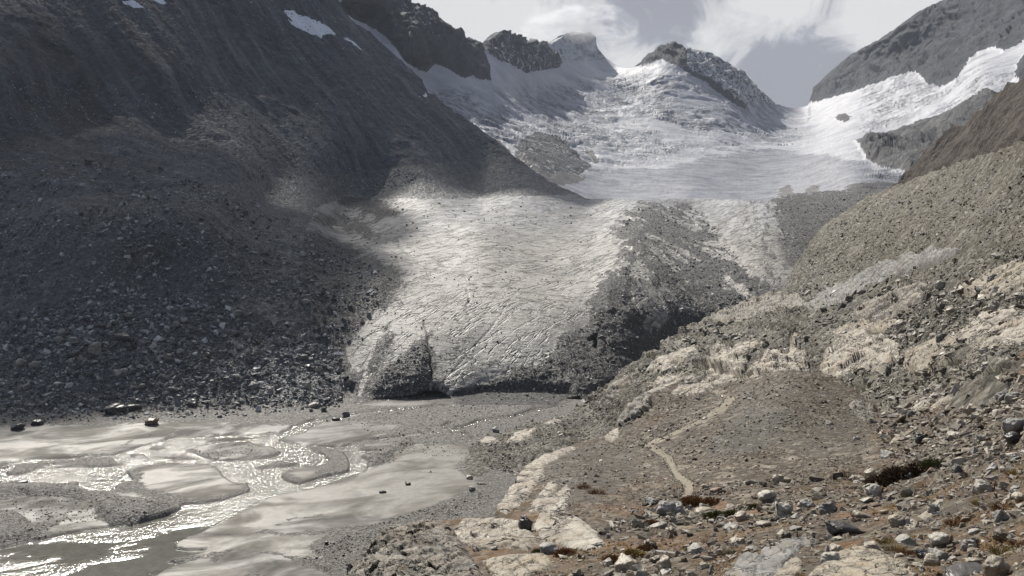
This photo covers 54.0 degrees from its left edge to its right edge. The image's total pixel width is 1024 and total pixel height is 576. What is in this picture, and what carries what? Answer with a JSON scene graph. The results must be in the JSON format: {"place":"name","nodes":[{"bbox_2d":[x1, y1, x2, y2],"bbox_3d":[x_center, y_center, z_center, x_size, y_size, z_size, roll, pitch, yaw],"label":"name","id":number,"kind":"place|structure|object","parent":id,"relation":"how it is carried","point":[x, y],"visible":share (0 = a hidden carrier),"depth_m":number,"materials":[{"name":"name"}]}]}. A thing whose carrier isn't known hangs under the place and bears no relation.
{"place":"outdoors","nodes":[
{"label":"outdoors","id":0,"kind":"place"},
{"bbox_2d":[0,0,511,203],"bbox_3d":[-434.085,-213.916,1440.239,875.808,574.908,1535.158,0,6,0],"label":"mountain slope","id":1,"kind":"structure","parent":0,"point":[377,59],"depth_m":1107.67,"materials":[{"name":"stone"}]},
{"bbox_2d":[0,0,470,423],"bbox_3d":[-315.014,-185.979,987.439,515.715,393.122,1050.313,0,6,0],"label":"moraine stones","id":2,"kind":"object","parent":1,"relation":"on","point":[39,353],"visible":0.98,"depth_m":591.90,"materials":[{"name":"stone"}]},
{"bbox_2d":[0,406,560,575],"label":"river","id":3,"kind":"structure","parent":0,"point":[145,549],"depth_m":366.65,"materials":[{"name":"liquid"}]},
{"bbox_2d":[0,155,576,404],"bbox_3d":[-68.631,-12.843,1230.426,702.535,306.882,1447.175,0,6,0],"label":"moraine","id":4,"kind":"structure","parent":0,"point":[513,176],"depth_m":642.27,"materials":[{"name":"gravel"}]},
{"bbox_2d":[83,341,101,355],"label":"boulder","id":5,"kind":"object","parent":4,"relation":"on","point":[94,348],"visible":1,"depth_m":555.64,"materials":[{"name":"grey stone"}]},
{"bbox_2d":[110,332,131,340],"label":"boulder","id":6,"kind":"object","parent":4,"relation":"on","point":[124,336],"visible":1,"depth_m":565.88,"materials":[{"name":"stone"}]},
{"bbox_2d":[0,390,584,575],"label":"ground","id":7,"kind":"structure","parent":0,"point":[284,534],"depth_m":399.27,"materials":[{"name":"gravel"}]},
{"bbox_2d":[103,403,126,414],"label":"boulder","id":8,"kind":"object","parent":7,"relation":"on","point":[114,409],"visible":0.91,"depth_m":506.34,"materials":[{"name":"stone"}]},
{"bbox_2d":[125,404,142,410],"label":"boulder","id":9,"kind":"object","parent":7,"relation":"on","point":[132,407],"visible":0.92,"depth_m":514.51,"materials":[{"name":"stone"}]},
{"bbox_2d":[506,428,537,443],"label":"rock outcrop","id":10,"kind":"object","parent":7,"relation":"on","point":[522,435],"visible":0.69,"depth_m":458.90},
{"bbox_2d":[340,0,490,79],"bbox_3d":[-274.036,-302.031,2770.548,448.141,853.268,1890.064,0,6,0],"label":"rocky ridge","id":11,"kind":"structure","parent":0,"point":[423,37],"depth_m":2249.84,"materials":[{"name":"stone"}]},
{"bbox_2d":[483,30,562,72],"bbox_3d":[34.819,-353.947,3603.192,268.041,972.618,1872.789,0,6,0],"label":"rocky ridge","id":12,"kind":"structure","parent":0,"point":[518,51],"depth_m":2899.39,"materials":[{"name":"stone"}]},
{"bbox_2d":[549,31,604,60],"bbox_3d":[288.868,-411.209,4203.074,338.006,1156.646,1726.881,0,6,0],"label":"mountain peak","id":13,"kind":"structure","parent":0,"point":[575,45],"depth_m":3533.51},
{"bbox_2d":[300,189,883,406],"bbox_3d":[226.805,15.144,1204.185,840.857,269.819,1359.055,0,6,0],"label":"glacier","id":14,"kind":"object","parent":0,"point":[748,231],"visible":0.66,"depth_m":708.75,"materials":[{"name":"ice"}]},
{"bbox_2d":[339,190,870,403],"bbox_3d":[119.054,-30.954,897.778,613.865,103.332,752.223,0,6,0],"label":"glacier debris","id":15,"kind":"object","parent":14,"relation":"on","point":[563,344],"visible":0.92,"depth_m":683.23,"materials":[{"name":"stone"}]},
{"bbox_2d":[612,390,734,499],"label":"path","id":16,"kind":"structure","parent":0,"point":[685,481],"depth_m":145.79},
{"bbox_2d":[411,0,941,106],"label":"sky","id":17,"kind":"structure","parent":0,"point":[786,48],"materials":[{"name":"white"}]},
{"bbox_2d":[339,0,1023,200],"bbox_3d":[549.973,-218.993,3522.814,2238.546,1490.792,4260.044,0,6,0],"label":"snowfield","id":18,"kind":"structure","parent":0,"point":[660,129],"depth_m":2555.84,"materials":[{"name":"snow"}]},
{"bbox_2d":[515,132,590,174],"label":"rock wall","id":19,"kind":"structure","parent":18,"relation":"on","point":[551,153],"depth_m":2038.70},
{"bbox_2d":[835,87,996,171],"bbox_3d":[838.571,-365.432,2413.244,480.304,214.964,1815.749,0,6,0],"label":"rock wall","id":20,"kind":"structure","parent":18,"relation":"on","point":[904,147],"depth_m":1892.48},
{"bbox_2d":[343,351,1023,575],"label":"hillside","id":21,"kind":"structure","parent":0,"point":[594,519],"depth_m":107.09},
{"bbox_2d":[344,520,482,575],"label":"rock outcrop","id":22,"kind":"object","parent":21,"relation":"on","point":[422,548],"visible":0.94,"depth_m":66.39,"materials":[{"name":"stone"}]},
{"bbox_2d":[453,517,546,551],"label":"rock outcrop","id":23,"kind":"object","parent":21,"relation":"on","point":[489,533],"visible":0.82,"depth_m":74.28,"materials":[{"name":"stone"}]},
{"bbox_2d":[497,473,537,514],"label":"rock outcrop","id":24,"kind":"object","parent":21,"relation":"on","point":[517,494],"visible":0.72,"depth_m":105.78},
{"bbox_2d":[482,553,553,575],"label":"rock outcrop","id":25,"kind":"object","parent":21,"relation":"on","point":[532,564],"visible":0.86,"depth_m":58.65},
{"bbox_2d":[518,515,532,530],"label":"boulder","id":26,"kind":"object","parent":21,"relation":"on","point":[525,522],"visible":0.73,"depth_m":78.39,"materials":[{"name":"stone"}]},
{"bbox_2d":[512,446,575,484],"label":"rock outcrop","id":27,"kind":"object","parent":21,"relation":"on","point":[536,467],"visible":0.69,"depth_m":132.65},
{"bbox_2d":[539,542,558,554],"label":"boulder","id":28,"kind":"object","parent":21,"relation":"on","point":[548,548],"visible":0.73,"depth_m":63.39,"materials":[{"name":"grey stone"}]},
{"bbox_2d":[529,481,571,513],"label":"rock outcrop","id":29,"kind":"object","parent":21,"relation":"on","point":[547,500],"visible":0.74,"depth_m":95.07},
{"bbox_2d":[553,547,576,557],"bbox_3d":[3.310,16.408,62.483,1.712,0.520,1.495,-1,6,-10],"label":"grass cushion","id":30,"kind":"object","parent":21,"relation":"on","point":[565,551],"depth_m":62.40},
{"bbox_2d":[533,511,605,550],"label":"rock outcrop","id":31,"kind":"object","parent":21,"relation":"on","point":[560,529],"visible":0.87,"depth_m":71.68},
{"bbox_2d":[604,428,619,441],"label":"rock outcrop","id":32,"kind":"object","parent":21,"relation":"on","point":[612,435],"visible":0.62,"depth_m":165.21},
{"bbox_2d":[614,553,637,570],"bbox_3d":[6.234,14.710,52.944,1.576,1.152,1.263,3,7,24],"label":"boulder","id":33,"kind":"object","parent":21,"relation":"on","point":[624,562],"visible":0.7,"depth_m":52.57,"materials":[{"name":"beige stone"}]},
{"bbox_2d":[619,547,646,559],"bbox_3d":[6.981,15.450,58.433,1.733,0.599,2.079,4,7,30],"label":"grass cushion","id":34,"kind":"object","parent":21,"relation":"on","point":[635,552],"depth_m":58.43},
{"bbox_2d":[615,393,652,429],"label":"rock outcrop","id":35,"kind":"object","parent":21,"relation":"on","point":[640,404],"visible":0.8,"depth_m":175.92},
{"bbox_2d":[643,539,657,550],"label":"boulder","id":36,"kind":"object","parent":21,"relation":"on","point":[651,542],"visible":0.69,"depth_m":61.68,"materials":[{"name":"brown stone"}]},
{"bbox_2d":[653,554,671,573],"bbox_3d":[7.667,13.788,49.262,1.367,1.418,1.496,0,6,0],"label":"boulder","id":37,"kind":"object","parent":21,"relation":"on","point":[664,561],"visible":0.7,"depth_m":49.15,"materials":[{"name":"beige stone"}]},
{"bbox_2d":[656,500,675,515],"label":"boulder","id":38,"kind":"object","parent":21,"relation":"on","point":[662,508],"visible":0.73,"depth_m":81.69,"materials":[{"name":"grey stone"}]},
{"bbox_2d":[662,525,677,538],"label":"boulder","id":39,"kind":"object","parent":21,"relation":"on","point":[671,530],"visible":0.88,"depth_m":67.31,"materials":[{"name":"beige stone"}]},
{"bbox_2d":[672,501,685,514],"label":"boulder","id":40,"kind":"object","parent":21,"relation":"on","point":[678,507],"visible":0.46,"depth_m":81.81,"materials":[{"name":"grey stone"}]},
{"bbox_2d":[676,494,705,506],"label":"grass cushion","id":41,"kind":"object","parent":21,"relation":"on","point":[693,500],"depth_m":88.97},
{"bbox_2d":[671,383,715,395],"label":"rock outcrop","id":42,"kind":"object","parent":21,"relation":"on","point":[693,389],"visible":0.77,"depth_m":189.13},
{"bbox_2d":[686,542,706,554],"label":"boulder","id":43,"kind":"object","parent":21,"relation":"on","point":[694,547],"visible":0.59,"depth_m":58.84,"materials":[{"name":"stone"}]},
{"bbox_2d":[693,506,712,513],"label":"boulder","id":44,"kind":"object","parent":21,"relation":"on","point":[702,509],"visible":0.52,"depth_m":83.34,"materials":[{"name":"beige stone"}]},
{"bbox_2d":[698,497,722,505],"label":"grass cushion","id":45,"kind":"object","parent":21,"relation":"on","point":[710,501],"depth_m":88.10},
{"bbox_2d":[702,510,726,519],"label":"grass cushion","id":46,"kind":"object","parent":21,"relation":"on","point":[714,514],"depth_m":75.90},
{"bbox_2d":[729,537,746,544],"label":"boulder","id":47,"kind":"object","parent":21,"relation":"on","point":[737,541],"visible":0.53,"depth_m":56.58,"materials":[{"name":"beige stone"}]},
{"bbox_2d":[734,510,749,521],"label":"boulder","id":48,"kind":"object","parent":21,"relation":"on","point":[741,515],"visible":0.89,"depth_m":69.52,"materials":[{"name":"beige stone"}]},
{"bbox_2d":[508,354,1023,575],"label":"scree","id":49,"kind":"structure","parent":21,"relation":"on","point":[972,451],"depth_m":80.23,"materials":[{"name":"stone"}]},
{"bbox_2d":[758,490,776,502],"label":"boulder","id":50,"kind":"object","parent":21,"relation":"on","point":[765,496],"visible":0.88,"depth_m":80.80,"materials":[{"name":"stone"}]},
{"bbox_2d":[723,537,817,575],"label":"rock outcrop","id":51,"kind":"object","parent":21,"relation":"on","point":[767,561],"visible":0.89,"depth_m":44.36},
{"bbox_2d":[772,473,785,484],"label":"boulder","id":52,"kind":"object","parent":21,"relation":"on","point":[776,479],"visible":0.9,"depth_m":94.69,"materials":[{"name":"beige stone"}]},
{"bbox_2d":[774,498,792,517],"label":"boulder","id":53,"kind":"object","parent":21,"relation":"on","point":[781,507],"visible":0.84,"depth_m":67.44,"materials":[{"name":"stone"}]},
{"bbox_2d":[773,556,802,575],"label":"rock outcrop","id":54,"kind":"object","parent":21,"relation":"on","point":[791,566],"visible":0.58,"depth_m":40.86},
{"bbox_2d":[564,463,1023,575],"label":"dry grass","id":55,"kind":"structure","parent":21,"relation":"on","point":[997,542],"depth_m":57.98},
{"bbox_2d":[797,498,815,507],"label":"boulder","id":56,"kind":"object","parent":21,"relation":"on","point":[806,503],"visible":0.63,"depth_m":71.50,"materials":[{"name":"grey stone"}]},
{"bbox_2d":[819,502,837,514],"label":"boulder","id":57,"kind":"object","parent":21,"relation":"on","point":[827,507],"visible":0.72,"depth_m":67.25,"materials":[{"name":"grey stone"}]},
{"bbox_2d":[820,551,839,563],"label":"boulder","id":58,"kind":"object","parent":21,"relation":"on","point":[828,556],"visible":0.66,"depth_m":41.18,"materials":[{"name":"stone"}]},
{"bbox_2d":[826,543,842,551],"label":"boulder","id":59,"kind":"object","parent":21,"relation":"on","point":[834,547],"visible":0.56,"depth_m":44.20,"materials":[{"name":"beige stone"}]},
{"bbox_2d":[822,517,865,534],"bbox_3d":[17.284,12.593,52.952,2.114,0.813,1.797,2,0,-16],"label":"boulder","id":60,"kind":"object","parent":21,"relation":"on","point":[835,527],"visible":0.94,"depth_m":52.46,"materials":[{"name":"stone"}]},
{"bbox_2d":[852,510,871,517],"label":"boulder","id":61,"kind":"object","parent":21,"relation":"on","point":[858,514],"visible":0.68,"depth_m":60.25,"materials":[{"name":"beige stone"}]},
{"bbox_2d":[809,546,918,575],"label":"rock outcrop","id":62,"kind":"object","parent":21,"relation":"on","point":[855,563],"visible":0.84,"depth_m":37.29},
{"bbox_2d":[849,398,878,423],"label":"rock outcrop","id":63,"kind":"object","parent":21,"relation":"on","point":[864,410],"visible":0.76,"depth_m":145.74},
{"bbox_2d":[862,483,881,496],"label":"boulder","id":64,"kind":"object","parent":21,"relation":"on","point":[872,489],"visible":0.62,"depth_m":72.65,"materials":[{"name":"stone"}]},
{"bbox_2d":[863,541,880,550],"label":"boulder","id":65,"kind":"object","parent":21,"relation":"on","point":[872,545],"visible":0.6,"depth_m":42.67,"materials":[{"name":"beige stone"}]},
{"bbox_2d":[862,473,895,486],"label":"heather bush","id":66,"kind":"object","parent":21,"relation":"on","point":[876,479],"visible":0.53,"depth_m":78.58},
{"bbox_2d":[888,514,905,527],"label":"boulder","id":67,"kind":"object","parent":21,"relation":"on","point":[894,520],"visible":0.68,"depth_m":52.48,"materials":[{"name":"beige stone"}]},
{"bbox_2d":[881,542,913,550],"bbox_3d":[16.293,11.053,42.631,1.566,0.314,1.378,0,6,3],"label":"grass tuft","id":68,"kind":"object","parent":21,"relation":"on","point":[892,546],"visible":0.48,"depth_m":42.80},
{"bbox_2d":[879,464,919,483],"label":"heather bush","id":69,"kind":"object","parent":21,"relation":"on","point":[894,472],"visible":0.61,"depth_m":78.37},
{"bbox_2d":[894,534,916,545],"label":"boulder","id":70,"kind":"object","parent":21,"relation":"on","point":[906,539],"visible":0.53,"depth_m":44.72,"materials":[{"name":"stone"}]},
{"bbox_2d":[900,460,926,477],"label":"heather bush","id":71,"kind":"object","parent":21,"relation":"on","point":[917,469],"visible":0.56,"depth_m":77.52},
{"bbox_2d":[914,548,927,558],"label":"boulder","id":72,"kind":"object","parent":21,"relation":"on","point":[920,553],"visible":0.5,"depth_m":39.77,"materials":[{"name":"stone"}]},
{"bbox_2d":[915,432,926,444],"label":"boulder","id":73,"kind":"object","parent":21,"relation":"on","point":[919,436],"visible":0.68,"depth_m":98.67,"materials":[{"name":"stone"}]},
{"bbox_2d":[905,499,943,529],"bbox_3d":[22.977,12.732,56.076,1.900,2.683,16.366,4,8,32],"label":"rock outcrop","id":74,"kind":"object","parent":21,"relation":"on","point":[926,514],"visible":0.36,"depth_m":56.96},
{"bbox_2d":[911,395,951,412],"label":"rock outcrop","id":75,"kind":"object","parent":21,"relation":"on","point":[919,404],"visible":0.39,"depth_m":138.73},
{"bbox_2d":[917,457,946,469],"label":"heather bush","id":76,"kind":"object","parent":21,"relation":"on","point":[927,464],"visible":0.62,"depth_m":76.43,"materials":[{"name":"green plant"}]},
{"bbox_2d":[924,553,940,565],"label":"boulder","id":77,"kind":"object","parent":21,"relation":"on","point":[930,559],"visible":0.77,"depth_m":37.28,"materials":[{"name":"beige stone"}]},
{"bbox_2d":[927,502,939,512],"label":"boulder","id":78,"kind":"object","parent":21,"relation":"on","point":[931,508],"visible":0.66,"depth_m":57.23,"materials":[{"name":"grey stone"}]},
{"bbox_2d":[927,532,949,547],"bbox_3d":[18.391,10.981,43.349,1.021,0.944,0.868,-3,9,11],"label":"boulder","id":79,"kind":"object","parent":21,"relation":"on","point":[939,539],"visible":0.87,"depth_m":43.09,"materials":[{"name":"stone"}]},
{"bbox_2d":[928,547,949,559],"bbox_3d":[16.718,10.505,39.371,0.845,0.654,0.718,-6,5,-9],"label":"boulder","id":80,"kind":"object","parent":21,"relation":"on","point":[941,555],"visible":0.59,"depth_m":39.10,"materials":[{"name":"stone"}]},
{"bbox_2d":[940,515,970,527],"bbox_3d":[21.748,11.522,49.283,1.797,0.422,1.807,-5,8,-37],"label":"grass tuft","id":81,"kind":"object","parent":21,"relation":"on","point":[954,524],"visible":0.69,"depth_m":49.46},
{"bbox_2d":[943,562,981,575],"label":"boulder","id":82,"kind":"object","parent":21,"relation":"on","point":[962,568],"visible":0.84,"depth_m":34.47,"materials":[{"name":"stone"}]},
{"bbox_2d":[960,539,977,550],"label":"boulder","id":83,"kind":"object","parent":21,"relation":"on","point":[964,544],"visible":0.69,"depth_m":40.72,"materials":[{"name":"grey stone"}]},
{"bbox_2d":[974,479,992,493],"bbox_3d":[26.938,11.494,57.303,1.170,1.036,0.994,3,10,10],"label":"boulder","id":84,"kind":"object","parent":21,"relation":"on","point":[981,485],"visible":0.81,"depth_m":57.00,"materials":[{"name":"stone"}]},
{"bbox_2d":[981,498,1009,510],"bbox_3d":[23.812,10.569,48.446,1.961,0.494,2.443,-1,6,-9],"label":"grass tuft","id":85,"kind":"object","parent":21,"relation":"on","point":[995,505],"visible":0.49,"depth_m":48.86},
{"bbox_2d":[981,554,1010,575],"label":"boulder","id":86,"kind":"object","parent":21,"relation":"on","point":[993,565],"visible":0.98,"depth_m":32.38,"materials":[{"name":"beige stone"}]},
{"bbox_2d":[990,510,1009,522],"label":"boulder","id":87,"kind":"object","parent":21,"relation":"on","point":[998,516],"visible":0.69,"depth_m":44.95,"materials":[{"name":"grey stone"}]},
{"bbox_2d":[995,391,1008,403],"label":"boulder","id":88,"kind":"object","parent":21,"relation":"on","point":[1000,396],"visible":0.6,"depth_m":95.85,"materials":[{"name":"grey stone"}]},
{"bbox_2d":[984,542,1020,555],"bbox_3d":[18.112,9.621,37.053,1.599,0.368,1.407,0,6,3],"label":"grass tuft","id":89,"kind":"object","parent":21,"relation":"on","point":[994,550],"visible":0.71,"depth_m":37.13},
{"bbox_2d":[990,528,1017,541],"bbox_3d":[19.761,9.925,40.281,0.946,0.682,0.804,22,19,39],"label":"boulder","id":90,"kind":"object","parent":21,"relation":"on","point":[1000,534],"visible":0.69,"depth_m":40.12,"materials":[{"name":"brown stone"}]},
{"bbox_2d":[1004,392,1019,403],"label":"boulder","id":91,"kind":"object","parent":21,"relation":"on","point":[1009,396],"visible":0.84,"depth_m":91.04,"materials":[{"name":"stone"}]},
{"bbox_2d":[1001,417,1023,434],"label":"boulder","id":92,"kind":"object","parent":21,"relation":"on","point":[1010,424],"visible":0.88,"depth_m":76.21,"materials":[{"name":"grey stone"}]},
{"bbox_2d":[1004,431,1020,443],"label":"boulder","id":93,"kind":"object","parent":21,"relation":"on","point":[1011,437],"visible":0.84,"depth_m":71.37,"materials":[{"name":"stone"}]},
{"bbox_2d":[1004,535,1023,547],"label":"grass tuft","id":94,"kind":"object","parent":21,"relation":"on","point":[1013,542],"visible":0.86,"depth_m":37.62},
{"bbox_2d":[1011,491,1023,502],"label":"boulder","id":95,"kind":"object","parent":21,"relation":"on","point":[1017,497],"visible":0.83,"depth_m":48.50,"materials":[{"name":"beige stone"}]},
{"bbox_2d":[635,41,781,109],"bbox_3d":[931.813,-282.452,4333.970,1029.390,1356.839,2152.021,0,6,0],"label":"mountain peak","id":96,"kind":"structure","parent":0,"point":[738,87],"depth_m":3402.99,"materials":[{"name":"stone"}]},
{"bbox_2d":[464,141,1023,479],"bbox_3d":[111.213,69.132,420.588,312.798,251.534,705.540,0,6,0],"label":"hillside","id":97,"kind":"structure","parent":0,"point":[985,386],"depth_m":360.76,"materials":[{"name":"stone"}]},
{"bbox_2d":[473,436,501,444],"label":"rock outcrop","id":98,"kind":"object","parent":97,"relation":"on","point":[486,439],"visible":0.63,"depth_m":455.36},
{"bbox_2d":[597,374,634,406],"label":"rock outcrop","id":99,"kind":"object","parent":97,"relation":"on","point":[609,395],"visible":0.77,"depth_m":491.28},
{"bbox_2d":[647,371,695,388],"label":"rock outcrop","id":100,"kind":"object","parent":97,"relation":"on","point":[668,379],"visible":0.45,"depth_m":378.26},
{"bbox_2d":[647,344,698,372],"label":"rock outcrop","id":101,"kind":"object","parent":97,"relation":"on","point":[673,359],"visible":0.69,"depth_m":418.79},
{"bbox_2d":[701,340,762,384],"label":"rock outcrop","id":102,"kind":"object","parent":97,"relation":"on","point":[729,361],"visible":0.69,"depth_m":332.35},
{"bbox_2d":[469,151,1023,474],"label":"rubble","id":103,"kind":"object","parent":97,"relation":"on","point":[954,316],"visible":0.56,"depth_m":241.72,"materials":[{"name":"stone"}]},
{"bbox_2d":[712,290,804,322],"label":"rock outcrop","id":104,"kind":"object","parent":97,"relation":"on","point":[754,305],"visible":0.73,"depth_m":508.42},
{"bbox_2d":[743,347,807,379],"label":"rock outcrop","id":105,"kind":"object","parent":97,"relation":"on","point":[773,360],"visible":0.55,"depth_m":284.47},
{"bbox_2d":[786,351,809,371],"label":"rock outcrop","id":106,"kind":"object","parent":97,"relation":"on","point":[803,363],"visible":0.38,"depth_m":270.73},
{"bbox_2d":[819,329,900,376],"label":"rock outcrop","id":107,"kind":"object","parent":97,"relation":"on","point":[838,360],"visible":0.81,"depth_m":241.70,"materials":[{"name":"stone"}]},
{"bbox_2d":[830,317,896,333],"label":"rock outcrop","id":108,"kind":"object","parent":97,"relation":"on","point":[851,326],"visible":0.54,"depth_m":285.43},
{"bbox_2d":[802,245,960,312],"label":"rock outcrop","id":109,"kind":"object","parent":97,"relation":"on","point":[931,256],"visible":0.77,"depth_m":361.76,"materials":[{"name":"stone"}]},
{"bbox_2d":[847,281,927,323],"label":"rock outcrop","id":110,"kind":"object","parent":97,"relation":"on","point":[875,308],"visible":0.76,"depth_m":283.28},
{"bbox_2d":[903,334,956,375],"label":"rock outcrop","id":111,"kind":"object","parent":97,"relation":"on","point":[920,358],"visible":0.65,"depth_m":183.87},
{"bbox_2d":[954,308,1023,350],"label":"rock outcrop","id":112,"kind":"object","parent":97,"relation":"on","point":[982,324],"visible":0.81,"depth_m":148.07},
{"bbox_2d":[962,260,1023,299],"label":"rock outcrop","id":113,"kind":"object","parent":97,"relation":"on","point":[1014,266],"visible":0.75,"depth_m":180.90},
{"bbox_2d":[809,0,1023,102],"bbox_3d":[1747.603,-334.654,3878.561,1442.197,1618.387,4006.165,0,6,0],"label":"mountain peak","id":114,"kind":"structure","parent":0,"point":[939,43],"depth_m":3456.67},
{"bbox_2d":[892,78,1023,186],"bbox_3d":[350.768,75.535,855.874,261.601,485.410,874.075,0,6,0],"label":"rocky ridge","id":115,"kind":"structure","parent":0,"point":[995,124],"depth_m":689.31,"materials":[{"name":"stone"}]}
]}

